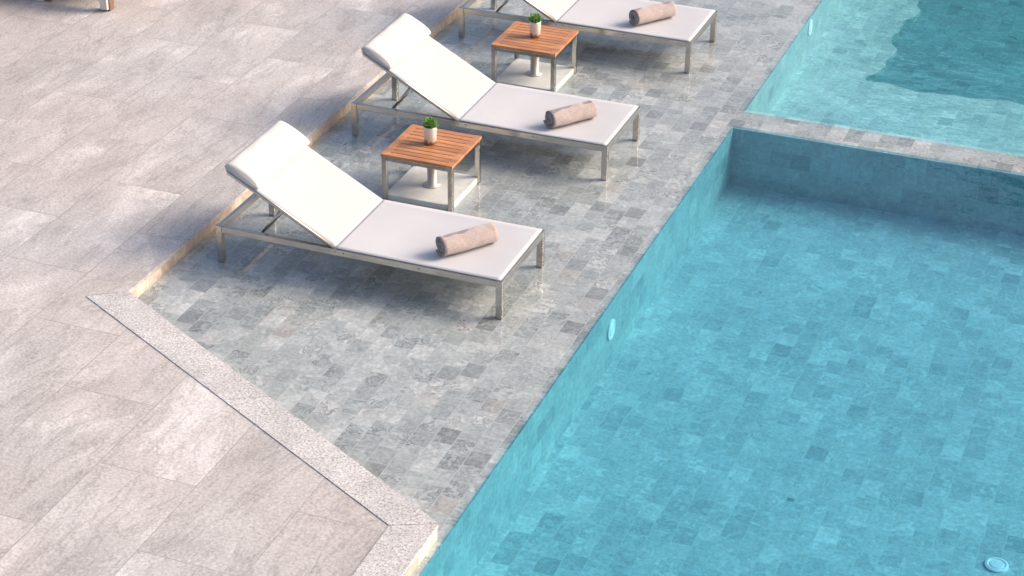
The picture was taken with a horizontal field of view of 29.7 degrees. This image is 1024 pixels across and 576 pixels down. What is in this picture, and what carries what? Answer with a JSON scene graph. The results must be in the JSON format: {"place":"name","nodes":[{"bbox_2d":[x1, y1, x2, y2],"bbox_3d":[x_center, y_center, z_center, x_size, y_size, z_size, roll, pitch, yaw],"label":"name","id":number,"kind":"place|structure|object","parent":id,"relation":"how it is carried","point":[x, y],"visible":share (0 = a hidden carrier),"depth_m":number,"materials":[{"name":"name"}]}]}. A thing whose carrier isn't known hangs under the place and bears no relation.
{"place":"outdoors","nodes":[
{"label":"outdoors","id":0,"kind":"place"},
{"bbox_2d":[0,0,435,575],"bbox_3d":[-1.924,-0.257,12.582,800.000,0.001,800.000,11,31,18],"label":"stone deck","id":1,"kind":"structure","parent":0,"point":[128,128],"depth_m":12.17,"materials":[{"name":"beige stone"}]},
{"bbox_2d":[35,0,113,10],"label":"outdoor sofa","id":2,"kind":"object","parent":1,"relation":"on","point":[107,5],"visible":1,"depth_m":16.21,"materials":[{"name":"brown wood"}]},
{"bbox_2d":[86,0,466,295],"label":"granite coping","id":3,"kind":"object","parent":1,"relation":"on","point":[145,262],"visible":0.63,"depth_m":13.18,"materials":[{"name":"stone"}]},
{"bbox_2d":[131,4,462,575],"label":"curb face","id":4,"kind":"object","parent":1,"relation":"on","point":[168,265],"visible":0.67,"depth_m":12.87},
{"bbox_2d":[86,291,437,575],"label":"granite coping","id":5,"kind":"object","parent":4,"relation":"on","point":[402,541],"visible":1,"depth_m":10.67,"materials":[{"name":"grey stone"}]},
{"bbox_2d":[138,0,1023,575],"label":"shallow ledge floor","id":6,"kind":"structure","parent":0,"point":[426,392],"depth_m":12.50,"materials":[{"name":"tile"}]},
{"bbox_2d":[215,121,544,318],"bbox_3d":[-0.854,-0.477,12.443,2.000,0.729,0.759,11,31,18],"label":"sun lounger","id":7,"kind":"object","parent":6,"relation":"on","point":[282,167],"visible":0.96,"depth_m":12.43,"materials":[{"name":"fabric"}]},
{"bbox_2d":[435,222,498,256],"bbox_3d":[-0.284,-0.305,12.215,0.398,0.132,0.140,-16,34,-27],"label":"rolled towel","id":8,"kind":"object","parent":7,"relation":"on","point":[467,239],"visible":1,"depth_m":12.16,"materials":[{"name":"beige fabric"}]},
{"bbox_2d":[381,124,481,211],"bbox_3d":[-0.558,-0.837,13.467,0.535,0.358,0.535,11,31,18],"label":"teak side table","id":9,"kind":"object","parent":6,"relation":"on","point":[448,152],"visible":0.98,"depth_m":13.32,"materials":[{"name":"wood"}]},
{"bbox_2d":[421,117,438,144],"bbox_3d":[-0.565,-1.087,13.343,0.128,0.198,0.130,25,38,37],"label":"potted succulent","id":10,"kind":"object","parent":9,"relation":"on","point":[430,125],"visible":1,"depth_m":13.33,"materials":[{"name":"white ceramic"}]},
{"bbox_2d":[388,166,477,210],"bbox_3d":[-0.558,-0.811,13.482,0.500,0.298,0.500,11,31,18],"label":"umbrella base","id":11,"kind":"object","parent":6,"relation":"on","point":[421,186],"visible":0.72,"depth_m":13.47,"materials":[{"name":"concrete"}]},
{"bbox_2d":[351,13,640,180],"bbox_3d":[-0.120,-1.436,14.161,2.000,0.729,0.759,11,31,18],"label":"sun lounger","id":12,"kind":"object","parent":6,"relation":"on","point":[407,50],"visible":0.96,"depth_m":14.15,"materials":[{"name":"fabric"}]},
{"bbox_2d":[543,100,597,128],"bbox_3d":[0.426,-1.253,13.913,0.391,0.130,0.144,-17,34,-28],"label":"rolled towel","id":13,"kind":"object","parent":12,"relation":"on","point":[566,115],"visible":1,"depth_m":13.85,"materials":[{"name":"beige fabric"}]},
{"bbox_2d":[496,56,573,91],"bbox_3d":[0.179,-1.782,15.222,0.500,0.298,0.500,11,31,18],"label":"umbrella base","id":14,"kind":"object","parent":6,"relation":"on","point":[533,73],"visible":0.66,"depth_m":15.23,"materials":[{"name":"concrete"}]},
{"bbox_2d":[491,21,578,91],"bbox_3d":[0.180,-1.808,15.207,0.535,0.358,0.535,11,31,18],"label":"teak side table","id":15,"kind":"object","parent":6,"relation":"on","point":[550,42],"visible":0.92,"depth_m":15.06,"materials":[{"name":"wood"}]},
{"bbox_2d":[527,12,543,37],"bbox_3d":[0.182,-2.058,15.084,0.139,0.196,0.127,11,31,18],"label":"potted succulent","id":16,"kind":"object","parent":15,"relation":"on","point":[535,24],"visible":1,"depth_m":15.06,"materials":[{"name":"white ceramic"}]},
{"bbox_2d":[459,0,717,72],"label":"sun lounger","id":17,"kind":"object","parent":6,"relation":"on","point":[686,26],"visible":0.9,"depth_m":15.73,"materials":[{"name":"fabric"}]},
{"bbox_2d":[629,1,676,25],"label":"rolled towel","id":18,"kind":"object","parent":17,"relation":"on","point":[649,13],"visible":1,"depth_m":15.60,"materials":[{"name":"beige fabric"}]},
{"bbox_2d":[421,0,844,575],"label":"pool side wall","id":19,"kind":"structure","parent":0,"point":[464,547],"depth_m":12.10,"materials":[{"name":"tile"}]},
{"bbox_2d":[607,319,615,339],"bbox_3d":[0.636,0.266,12.308,0.016,0.140,0.140,11,31,18],"label":"pool wall inlet","id":20,"kind":"object","parent":19,"relation":"in","point":[611,329],"visible":1,"depth_m":12.28,"materials":[{"name":"plastic"}]},
{"bbox_2d":[808,19,812,35],"bbox_3d":[2.563,-2.236,16.565,0.016,0.140,0.140,11,31,18],"label":"pool wall inlet","id":21,"kind":"object","parent":19,"relation":"in","point":[810,26],"visible":1,"depth_m":16.54,"materials":[{"name":"plastic"}]},
{"bbox_2d":[470,0,1023,575],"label":"pool floor","id":22,"kind":"structure","parent":0,"point":[788,384],"depth_m":12.13,"materials":[{"name":"tile"}]},
{"bbox_2d":[984,557,1008,572],"bbox_3d":[2.672,1.525,10.638,0.130,0.016,0.130,11,31,18],"label":"pool floor drain","id":23,"kind":"object","parent":22,"relation":"on","point":[995,565],"visible":1,"depth_m":10.63,"materials":[{"name":"plastic"}]},
{"bbox_2d":[729,128,1023,234],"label":"pool divider wall","id":24,"kind":"structure","parent":0,"point":[951,193],"depth_m":14.29,"materials":[{"name":"tile"}]},
{"bbox_2d":[865,0,1023,104],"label":"deep basin floor","id":25,"kind":"structure","parent":0,"point":[969,48],"depth_m":16.93,"materials":[{"name":"tile"}]}
]}

